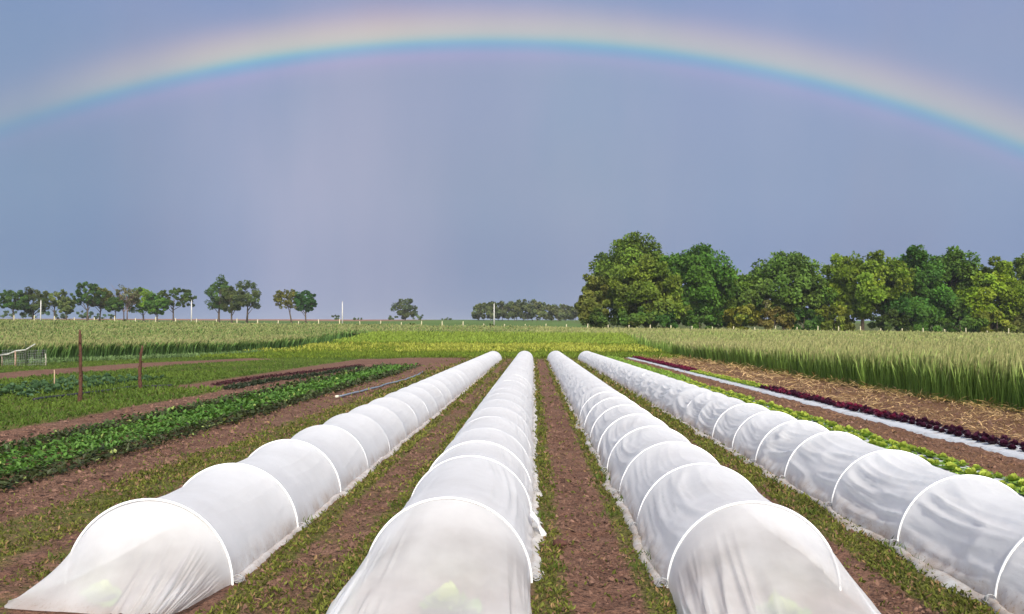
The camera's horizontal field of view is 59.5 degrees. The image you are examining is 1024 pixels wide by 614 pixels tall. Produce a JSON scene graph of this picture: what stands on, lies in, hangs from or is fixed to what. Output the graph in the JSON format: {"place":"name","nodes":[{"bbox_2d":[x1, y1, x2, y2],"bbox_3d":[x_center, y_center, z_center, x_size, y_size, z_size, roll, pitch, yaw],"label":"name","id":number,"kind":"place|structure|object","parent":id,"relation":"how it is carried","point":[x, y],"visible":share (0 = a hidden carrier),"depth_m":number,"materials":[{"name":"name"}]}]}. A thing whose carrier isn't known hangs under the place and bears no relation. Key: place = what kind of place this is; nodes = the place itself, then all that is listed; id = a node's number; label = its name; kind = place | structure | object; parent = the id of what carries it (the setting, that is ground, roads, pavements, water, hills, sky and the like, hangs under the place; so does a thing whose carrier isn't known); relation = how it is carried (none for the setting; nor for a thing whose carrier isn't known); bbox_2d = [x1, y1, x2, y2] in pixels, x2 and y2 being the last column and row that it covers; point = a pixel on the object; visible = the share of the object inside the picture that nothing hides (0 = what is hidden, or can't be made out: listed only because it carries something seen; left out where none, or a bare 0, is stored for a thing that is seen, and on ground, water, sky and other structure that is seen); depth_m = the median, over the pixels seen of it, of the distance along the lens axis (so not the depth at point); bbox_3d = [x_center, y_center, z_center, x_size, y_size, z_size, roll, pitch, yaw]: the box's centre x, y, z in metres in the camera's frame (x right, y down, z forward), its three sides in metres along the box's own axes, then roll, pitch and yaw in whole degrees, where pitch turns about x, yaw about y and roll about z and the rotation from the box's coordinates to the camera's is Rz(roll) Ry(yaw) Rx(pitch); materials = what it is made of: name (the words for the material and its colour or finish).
{"place":"outdoors","nodes":[
{"label":"outdoors","id":0,"kind":"place"},
{"bbox_2d":[0,347,686,430],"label":"meadow grass","id":1,"kind":"structure","parent":0,"point":[190,377],"depth_m":37.53,"materials":[{"name":"green plant"}]},
{"bbox_2d":[330,330,636,343],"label":"tall green grass","id":2,"kind":"structure","parent":0,"point":[478,337],"depth_m":94.17,"materials":[{"name":"green plant"}]},
{"bbox_2d":[0,319,1023,613],"bbox_3d":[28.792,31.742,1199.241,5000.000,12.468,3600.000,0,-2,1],"label":"ground","id":3,"kind":"structure","parent":0,"point":[818,597],"depth_m":10.09,"materials":[{"name":"brown soil"}]},
{"bbox_2d":[0,310,23,317],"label":"horizon bush","id":4,"kind":"object","parent":3,"relation":"on","point":[6,314],"visible":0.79,"depth_m":427.29,"materials":[{"name":"green plant"}]},
{"bbox_2d":[0,289,29,319],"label":"tree","id":5,"kind":"object","parent":3,"relation":"on","point":[7,297],"visible":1,"depth_m":250.25,"materials":[{"name":"green plant"}]},
{"bbox_2d":[0,341,46,365],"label":"wire trellis","id":6,"kind":"object","parent":3,"relation":"on","point":[23,350],"visible":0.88,"depth_m":45.55,"materials":[{"name":"white metal"}]},
{"bbox_2d":[14,286,49,318],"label":"tree","id":7,"kind":"object","parent":3,"relation":"on","point":[33,297],"visible":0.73,"depth_m":256.14,"materials":[{"name":"green plant"}]},
{"bbox_2d":[38,289,69,315],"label":"tree","id":8,"kind":"object","parent":3,"relation":"on","point":[53,302],"visible":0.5,"depth_m":261.80,"materials":[{"name":"green plant"}]},
{"bbox_2d":[46,310,67,318],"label":"horizon bush","id":9,"kind":"object","parent":3,"relation":"on","point":[63,315],"visible":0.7,"depth_m":421.29,"materials":[{"name":"green plant"}]},
{"bbox_2d":[51,383,68,390],"bbox_3d":[-12.959,2.302,25.577,0.469,0.277,0.498,-1,-2,26],"label":"cabbage","id":10,"kind":"object","parent":3,"relation":"on","point":[56,386],"visible":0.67,"depth_m":25.56,"materials":[{"name":"green plant"}]},
{"bbox_2d":[57,297,76,319],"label":"tree","id":11,"kind":"object","parent":3,"relation":"on","point":[68,306],"visible":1,"depth_m":250.20,"materials":[{"name":"green plant"}]},
{"bbox_2d":[77,329,82,400],"bbox_3d":[-10.599,1.594,22.018,0.136,2.084,0.144,1,-2,-21],"label":"wooden post","id":12,"kind":"object","parent":3,"relation":"on","point":[80,393],"visible":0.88,"depth_m":21.99,"materials":[{"name":"brown wood"}]},
{"bbox_2d":[76,310,93,317],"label":"horizon bush","id":13,"kind":"object","parent":3,"relation":"on","point":[84,315],"visible":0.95,"depth_m":425.60,"materials":[{"name":"green plant"}]},
{"bbox_2d":[70,281,107,320],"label":"tree","id":14,"kind":"object","parent":3,"relation":"on","point":[83,296],"visible":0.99,"depth_m":256.42,"materials":[{"name":"green plant"}]},
{"bbox_2d":[86,287,112,320],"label":"tree","id":15,"kind":"object","parent":3,"relation":"on","point":[101,304],"visible":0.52,"depth_m":261.98,"materials":[{"name":"green plant"}]},
{"bbox_2d":[32,384,172,400],"bbox_3d":[-11.643,2.386,25.270,0.858,0.080,6.174,0,-2,11],"label":"black hose","id":16,"kind":"object","parent":3,"relation":"on","point":[38,398],"visible":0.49,"depth_m":23.90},
{"bbox_2d":[104,297,124,319],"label":"tree","id":17,"kind":"object","parent":3,"relation":"on","point":[113,303],"visible":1,"depth_m":249.75,"materials":[{"name":"green plant"}]},
{"bbox_2d":[111,284,140,320],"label":"tree","id":18,"kind":"object","parent":3,"relation":"on","point":[128,301],"visible":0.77,"depth_m":256.45,"materials":[{"name":"green plant"}]},
{"bbox_2d":[125,287,155,320],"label":"tree","id":19,"kind":"object","parent":3,"relation":"on","point":[140,304],"visible":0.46,"depth_m":260.60,"materials":[{"name":"green plant"}]},
{"bbox_2d":[138,345,142,388],"bbox_3d":[-10.866,1.947,26.221,0.162,1.641,0.140,1,-2,-21],"label":"wooden post","id":20,"kind":"object","parent":3,"relation":"on","point":[140,373],"visible":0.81,"depth_m":26.19,"materials":[{"name":"brown wood"}]},
{"bbox_2d":[143,293,169,321],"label":"tree","id":21,"kind":"object","parent":3,"relation":"on","point":[156,305],"visible":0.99,"depth_m":249.35,"materials":[{"name":"green plant"}]},
{"bbox_2d":[153,287,196,321],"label":"tree","id":22,"kind":"object","parent":3,"relation":"on","point":[184,298],"visible":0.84,"depth_m":256.12,"materials":[{"name":"green plant"}]},
{"bbox_2d":[0,362,422,489],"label":"leafy green bed","id":23,"kind":"object","parent":3,"relation":"on","point":[245,403],"visible":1,"depth_m":15.37,"materials":[{"name":"green plant"}]},
{"bbox_2d":[204,275,228,321],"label":"tree","id":24,"kind":"object","parent":3,"relation":"on","point":[221,284],"visible":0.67,"depth_m":261.07,"materials":[{"name":"green plant"}]},
{"bbox_2d":[218,286,245,322],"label":"tree","id":25,"kind":"object","parent":3,"relation":"on","point":[233,300],"visible":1,"depth_m":249.24,"materials":[{"name":"green plant"}]},
{"bbox_2d":[235,280,261,322],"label":"tree","id":26,"kind":"object","parent":3,"relation":"on","point":[249,299],"visible":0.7,"depth_m":254.72,"materials":[{"name":"green plant"}]},
{"bbox_2d":[4,351,501,613],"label":"row cover tunnel","id":27,"kind":"structure","parent":3,"relation":"on","point":[202,535],"depth_m":6.55,"materials":[{"name":"fabric"}]},
{"bbox_2d":[273,289,297,322],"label":"tree","id":28,"kind":"object","parent":3,"relation":"on","point":[289,303],"visible":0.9,"depth_m":261.18,"materials":[{"name":"green plant"}]},
{"bbox_2d":[210,364,364,385],"bbox_3d":[-8.861,2.727,37.551,0.929,0.174,18.268,0,-2,5],"label":"red leaf row","id":29,"kind":"object","parent":3,"relation":"on","point":[245,379],"visible":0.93,"depth_m":34.53,"materials":[{"name":"plant"}]},
{"bbox_2d":[223,365,364,389],"bbox_3d":[-7.934,2.630,35.163,0.747,0.227,17.403,0,-2,4],"label":"dark green row","id":30,"kind":"object","parent":3,"relation":"on","point":[255,382],"visible":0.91,"depth_m":31.88,"materials":[{"name":"green plant"}]},
{"bbox_2d":[294,290,317,322],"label":"tree","id":31,"kind":"object","parent":3,"relation":"on","point":[303,302],"visible":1,"depth_m":248.73,"materials":[{"name":"green plant"}]},
{"bbox_2d":[335,371,422,397],"bbox_3d":[-4.052,2.571,31.061,0.430,0.067,15.335,0,-2,3],"label":"irrigation pipe","id":32,"kind":"object","parent":3,"relation":"on","point":[337,396],"visible":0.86,"depth_m":26.78,"materials":[{"name":"white plastic"}]},
{"bbox_2d":[390,298,417,319],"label":"tree","id":33,"kind":"object","parent":3,"relation":"on","point":[404,313],"visible":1,"depth_m":399.04,"materials":[{"name":"green plant"}]},
{"bbox_2d":[326,351,546,613],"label":"row cover tunnel","id":34,"kind":"structure","parent":3,"relation":"on","point":[462,531],"depth_m":5.87,"materials":[{"name":"fabric"}]},
{"bbox_2d":[241,340,664,353],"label":"yellow flower strip","id":35,"kind":"object","parent":3,"relation":"on","point":[409,346],"visible":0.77,"depth_m":77.63,"materials":[{"name":"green plant"}]},
{"bbox_2d":[471,304,485,319],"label":"tree","id":36,"kind":"object","parent":3,"relation":"on","point":[474,314],"visible":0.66,"depth_m":407.28,"materials":[{"name":"green plant"}]},
{"bbox_2d":[477,303,489,318],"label":"tree","id":37,"kind":"object","parent":3,"relation":"on","point":[480,310],"visible":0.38,"depth_m":399.20,"materials":[{"name":"green plant"}]},
{"bbox_2d":[482,301,496,320],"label":"tree","id":38,"kind":"object","parent":3,"relation":"on","point":[490,308],"visible":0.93,"depth_m":384.62,"materials":[{"name":"green plant"}]},
{"bbox_2d":[0,354,999,613],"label":"lane weeds","id":39,"kind":"object","parent":3,"relation":"on","point":[544,468],"visible":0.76,"depth_m":8.59,"materials":[{"name":"green plant"}]},
{"bbox_2d":[499,301,509,320],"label":"tree","id":40,"kind":"object","parent":3,"relation":"on","point":[502,304],"visible":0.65,"depth_m":395.27,"materials":[{"name":"green plant"}]},
{"bbox_2d":[501,301,516,320],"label":"tree","id":41,"kind":"object","parent":3,"relation":"on","point":[509,313],"visible":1,"depth_m":390.20,"materials":[{"name":"green plant"}]},
{"bbox_2d":[0,319,1023,410],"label":"rye stand","id":42,"kind":"object","parent":3,"relation":"on","point":[974,366],"visible":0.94,"depth_m":57.18,"materials":[{"name":"green plant"}]},
{"bbox_2d":[2,353,1023,608],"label":"straw mulch","id":43,"kind":"object","parent":3,"relation":"on","point":[798,375],"visible":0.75,"depth_m":23.93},
{"bbox_2d":[508,300,522,320],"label":"tree","id":44,"kind":"object","parent":3,"relation":"on","point":[517,309],"visible":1,"depth_m":390.24,"materials":[{"name":"green plant"}]},
{"bbox_2d":[520,299,532,320],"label":"tree","id":45,"kind":"object","parent":3,"relation":"on","point":[528,307],"visible":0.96,"depth_m":391.54,"materials":[{"name":"green plant"}]},
{"bbox_2d":[530,301,544,320],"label":"tree","id":46,"kind":"object","parent":3,"relation":"on","point":[534,311],"visible":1,"depth_m":383.95,"materials":[{"name":"green plant"}]},
{"bbox_2d":[535,302,548,320],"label":"tree","id":47,"kind":"object","parent":3,"relation":"on","point":[540,316],"visible":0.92,"depth_m":384.39,"materials":[{"name":"green plant"}]},
{"bbox_2d":[547,304,561,319],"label":"tree","id":48,"kind":"object","parent":3,"relation":"on","point":[549,310],"visible":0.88,"depth_m":388.26,"materials":[{"name":"green plant"}]},
{"bbox_2d":[549,305,563,320],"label":"tree","id":49,"kind":"object","parent":3,"relation":"on","point":[554,311],"visible":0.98,"depth_m":388.75,"materials":[{"name":"green plant"}]},
{"bbox_2d":[553,539,566,547],"bbox_3d":[0.378,1.865,7.078,0.117,0.064,0.097,0,-2,1],"label":"soil clod","id":50,"kind":"object","parent":3,"relation":"on","point":[559,541],"visible":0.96,"depth_m":7.05,"materials":[{"name":"brown soil"}]},
{"bbox_2d":[555,303,567,319],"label":"tree","id":51,"kind":"object","parent":3,"relation":"on","point":[564,315],"visible":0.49,"depth_m":401.12,"materials":[{"name":"green plant"}]},
{"bbox_2d":[568,306,578,320],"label":"tree","id":52,"kind":"object","parent":3,"relation":"on","point":[571,314],"visible":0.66,"depth_m":401.30,"materials":[{"name":"green plant"}]},
{"bbox_2d":[574,273,611,326],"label":"broadleaf tree","id":53,"kind":"object","parent":3,"relation":"on","point":[592,297],"visible":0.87,"depth_m":141.19,"materials":[{"name":"green plant"}]},
{"bbox_2d":[580,308,619,327],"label":"shrub","id":54,"kind":"object","parent":3,"relation":"on","point":[598,317],"visible":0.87,"depth_m":136.20,"materials":[{"name":"green plant"}]},
{"bbox_2d":[585,230,667,321],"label":"broadleaf tree","id":55,"kind":"object","parent":3,"relation":"on","point":[629,250],"visible":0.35,"depth_m":147.45,"materials":[{"name":"green plant"}]},
{"bbox_2d":[618,306,656,327],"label":"shrub","id":56,"kind":"object","parent":3,"relation":"on","point":[640,316],"visible":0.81,"depth_m":135.52,"materials":[{"name":"green plant"}]},
{"bbox_2d":[607,253,692,328],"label":"broadleaf tree","id":57,"kind":"object","parent":3,"relation":"on","point":[631,293],"visible":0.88,"depth_m":137.36,"materials":[{"name":"green plant"}]},
{"bbox_2d":[647,310,677,327],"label":"shrub","id":58,"kind":"object","parent":3,"relation":"on","point":[664,320],"visible":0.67,"depth_m":135.56,"materials":[{"name":"green plant"}]},
{"bbox_2d":[680,306,713,329],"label":"shrub","id":59,"kind":"object","parent":3,"relation":"on","point":[693,321],"visible":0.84,"depth_m":135.85,"materials":[{"name":"green plant"}]},
{"bbox_2d":[659,242,741,325],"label":"broadleaf tree","id":60,"kind":"object","parent":3,"relation":"on","point":[699,270],"visible":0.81,"depth_m":140.63,"materials":[{"name":"green plant"}]},
{"bbox_2d":[546,351,880,613],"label":"row cover tunnel","id":61,"kind":"structure","parent":3,"relation":"on","point":[685,503],"depth_m":6.16,"materials":[{"name":"fabric"}]},
{"bbox_2d":[710,267,763,328],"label":"broadleaf tree","id":62,"kind":"object","parent":3,"relation":"on","point":[748,295],"visible":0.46,"depth_m":142.15,"materials":[{"name":"green plant"}]},
{"bbox_2d":[722,304,761,329],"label":"shrub","id":63,"kind":"object","parent":3,"relation":"on","point":[737,321],"visible":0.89,"depth_m":136.06,"materials":[{"name":"green plant"}]},
{"bbox_2d":[754,306,796,329],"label":"shrub","id":64,"kind":"object","parent":3,"relation":"on","point":[782,319],"visible":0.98,"depth_m":135.16,"materials":[{"name":"green plant"}]},
{"bbox_2d":[737,251,838,329],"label":"broadleaf tree","id":65,"kind":"object","parent":3,"relation":"on","point":[793,280],"visible":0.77,"depth_m":140.68,"materials":[{"name":"green plant"}]},
{"bbox_2d":[787,606,811,613],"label":"covered plant","id":66,"kind":"object","parent":3,"relation":"on","point":[795,610],"visible":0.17,"depth_m":5.16,"materials":[{"name":"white plant"}]},
{"bbox_2d":[578,351,1023,613],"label":"row cover tunnel","id":67,"kind":"structure","parent":3,"relation":"on","point":[966,531],"depth_m":7.86,"materials":[{"name":"fabric"}]},
{"bbox_2d":[790,307,825,329],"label":"shrub","id":68,"kind":"object","parent":3,"relation":"on","point":[814,321],"visible":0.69,"depth_m":135.50,"materials":[{"name":"green plant"}]},
{"bbox_2d":[628,357,1023,459],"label":"mulch film","id":69,"kind":"object","parent":3,"relation":"on","point":[1018,453],"visible":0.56,"depth_m":16.53,"materials":[{"name":"white plastic"}]},
{"bbox_2d":[967,432,979,439],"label":"purple lettuce","id":70,"kind":"object","parent":69,"relation":"on","point":[974,436],"visible":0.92,"depth_m":13.77,"materials":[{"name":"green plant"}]},
{"bbox_2d":[985,435,998,444],"bbox_3d":[7.136,1.964,13.274,0.229,0.161,0.218,-1,-2,25],"label":"purple lettuce","id":71,"kind":"object","parent":69,"relation":"on","point":[992,440],"visible":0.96,"depth_m":13.25,"materials":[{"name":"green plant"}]},
{"bbox_2d":[997,439,1011,446],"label":"purple lettuce","id":72,"kind":"object","parent":69,"relation":"on","point":[1003,443],"visible":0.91,"depth_m":12.98,"materials":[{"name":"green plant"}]},
{"bbox_2d":[813,288,850,327],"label":"broadleaf tree","id":73,"kind":"object","parent":3,"relation":"on","point":[832,317],"visible":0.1,"depth_m":142.49,"materials":[{"name":"green plant"}]},
{"bbox_2d":[814,304,855,330],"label":"shrub","id":74,"kind":"object","parent":3,"relation":"on","point":[826,310],"visible":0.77,"depth_m":135.37,"materials":[{"name":"green plant"}]},
{"bbox_2d":[709,388,1023,496],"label":"mulch film","id":75,"kind":"object","parent":3,"relation":"on","point":[933,458],"visible":0.02,"depth_m":11.74,"materials":[{"name":"plastic"}]},
{"bbox_2d":[603,355,690,381],"bbox_3d":[6.099,2.915,45.602,1.178,0.253,30.507,0,-2,1],"label":"lettuce","id":76,"kind":"object","parent":75,"relation":"on","point":[667,373],"visible":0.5,"depth_m":37.53,"materials":[{"name":"green plant"}]},
{"bbox_2d":[859,428,873,436],"bbox_3d":[5.605,1.996,14.217,0.271,0.154,0.287,-7,-7,28],"label":"green lettuce","id":77,"kind":"object","parent":75,"relation":"on","point":[865,433],"visible":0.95,"depth_m":14.19,"materials":[{"name":"green plant"}]},
{"bbox_2d":[874,440,889,447],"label":"green lettuce","id":78,"kind":"object","parent":75,"relation":"on","point":[882,444],"visible":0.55,"depth_m":12.71,"materials":[{"name":"green plant"}]},
{"bbox_2d":[896,441,908,448],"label":"green lettuce","id":79,"kind":"object","parent":75,"relation":"on","point":[903,444],"visible":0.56,"depth_m":12.73,"materials":[{"name":"green plant"}]},
{"bbox_2d":[914,446,926,453],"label":"green lettuce","id":80,"kind":"object","parent":75,"relation":"on","point":[920,450],"visible":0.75,"depth_m":12.22,"materials":[{"name":"green plant"}]},
{"bbox_2d":[922,449,936,457],"bbox_3d":[5.546,1.943,11.893,0.207,0.122,0.241,-1,-2,29],"label":"green lettuce","id":81,"kind":"object","parent":75,"relation":"on","point":[929,454],"visible":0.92,"depth_m":11.86,"materials":[{"name":"green plant"}]},
{"bbox_2d":[929,458,943,465],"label":"green lettuce","id":82,"kind":"object","parent":75,"relation":"on","point":[935,462],"visible":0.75,"depth_m":11.08,"materials":[{"name":"green plant"}]},
{"bbox_2d":[933,452,947,459],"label":"green lettuce","id":83,"kind":"object","parent":75,"relation":"on","point":[943,456],"visible":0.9,"depth_m":11.66,"materials":[{"name":"green plant"}]},
{"bbox_2d":[940,456,958,464],"bbox_3d":[5.511,1.935,11.320,0.247,0.109,0.234,-4,1,-3],"label":"green lettuce","id":84,"kind":"object","parent":75,"relation":"on","point":[949,459],"visible":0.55,"depth_m":11.30,"materials":[{"name":"green plant"}]},
{"bbox_2d":[935,461,964,470],"bbox_3d":[5.249,1.912,10.739,0.330,0.117,0.269,0,-2,9],"label":"green lettuce","id":85,"kind":"object","parent":75,"relation":"on","point":[950,466],"visible":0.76,"depth_m":10.72,"materials":[{"name":"green plant"}]},
{"bbox_2d":[953,460,968,466],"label":"green lettuce","id":86,"kind":"object","parent":75,"relation":"on","point":[962,463],"visible":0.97,"depth_m":11.10,"materials":[{"name":"green plant"}]},
{"bbox_2d":[955,466,979,474],"bbox_3d":[5.233,1.881,10.208,0.316,0.145,0.260,0,-2,-8],"label":"green lettuce","id":87,"kind":"object","parent":75,"relation":"on","point":[970,471],"visible":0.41,"depth_m":10.17,"materials":[{"name":"green plant"}]},
{"bbox_2d":[978,470,994,478],"bbox_3d":[5.249,1.875,9.982,0.252,0.147,0.281,-6,-6,24],"label":"green lettuce","id":88,"kind":"object","parent":75,"relation":"on","point":[986,474],"visible":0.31,"depth_m":9.94,"materials":[{"name":"green plant"}]},
{"bbox_2d":[1002,473,1023,482],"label":"green lettuce","id":89,"kind":"object","parent":75,"relation":"on","point":[1012,477],"visible":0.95,"depth_m":9.94,"materials":[{"name":"green plant"}]},
{"bbox_2d":[1011,479,1023,486],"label":"green lettuce","id":90,"kind":"object","parent":75,"relation":"on","point":[1020,483],"visible":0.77,"depth_m":9.62,"materials":[{"name":"green plant"}]},
{"bbox_2d":[822,250,918,330],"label":"broadleaf tree","id":91,"kind":"object","parent":3,"relation":"on","point":[846,274],"visible":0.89,"depth_m":139.27,"materials":[{"name":"green plant"}]},
{"bbox_2d":[867,308,913,331],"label":"shrub","id":92,"kind":"object","parent":3,"relation":"on","point":[888,321],"visible":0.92,"depth_m":134.88,"materials":[{"name":"green plant"}]},
{"bbox_2d":[880,244,957,331],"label":"broadleaf tree","id":93,"kind":"object","parent":3,"relation":"on","point":[915,257],"visible":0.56,"depth_m":138.36,"materials":[{"name":"green plant"}]},
{"bbox_2d":[899,305,944,331],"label":"shrub","id":94,"kind":"object","parent":3,"relation":"on","point":[925,315],"visible":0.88,"depth_m":134.29,"materials":[{"name":"green plant"}]},
{"bbox_2d":[919,245,997,332],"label":"broadleaf tree","id":95,"kind":"object","parent":3,"relation":"on","point":[956,267],"visible":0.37,"depth_m":141.10,"materials":[{"name":"green plant"}]},
{"bbox_2d":[937,307,988,332],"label":"shrub","id":96,"kind":"object","parent":3,"relation":"on","point":[966,322],"visible":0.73,"depth_m":135.16,"materials":[{"name":"green plant"}]},
{"bbox_2d":[950,256,1023,329],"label":"broadleaf tree","id":97,"kind":"object","parent":3,"relation":"on","point":[1001,278],"visible":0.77,"depth_m":137.56,"materials":[{"name":"green plant"}]},
{"bbox_2d":[978,309,1021,332],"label":"shrub","id":98,"kind":"object","parent":3,"relation":"on","point":[1005,324],"visible":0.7,"depth_m":134.45,"materials":[{"name":"green plant"}]},
{"bbox_2d":[996,253,1023,312],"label":"broadleaf tree","id":99,"kind":"object","parent":3,"relation":"on","point":[1018,267],"visible":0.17,"depth_m":141.98,"materials":[{"name":"green plant"}]},
{"bbox_2d":[1005,309,1023,332],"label":"shrub","id":100,"kind":"object","parent":3,"relation":"on","point":[1018,321],"visible":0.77,"depth_m":134.85,"materials":[{"name":"green plant"}]},
{"bbox_2d":[0,0,1023,320],"label":"sky","id":101,"kind":"structure","parent":0,"point":[450,157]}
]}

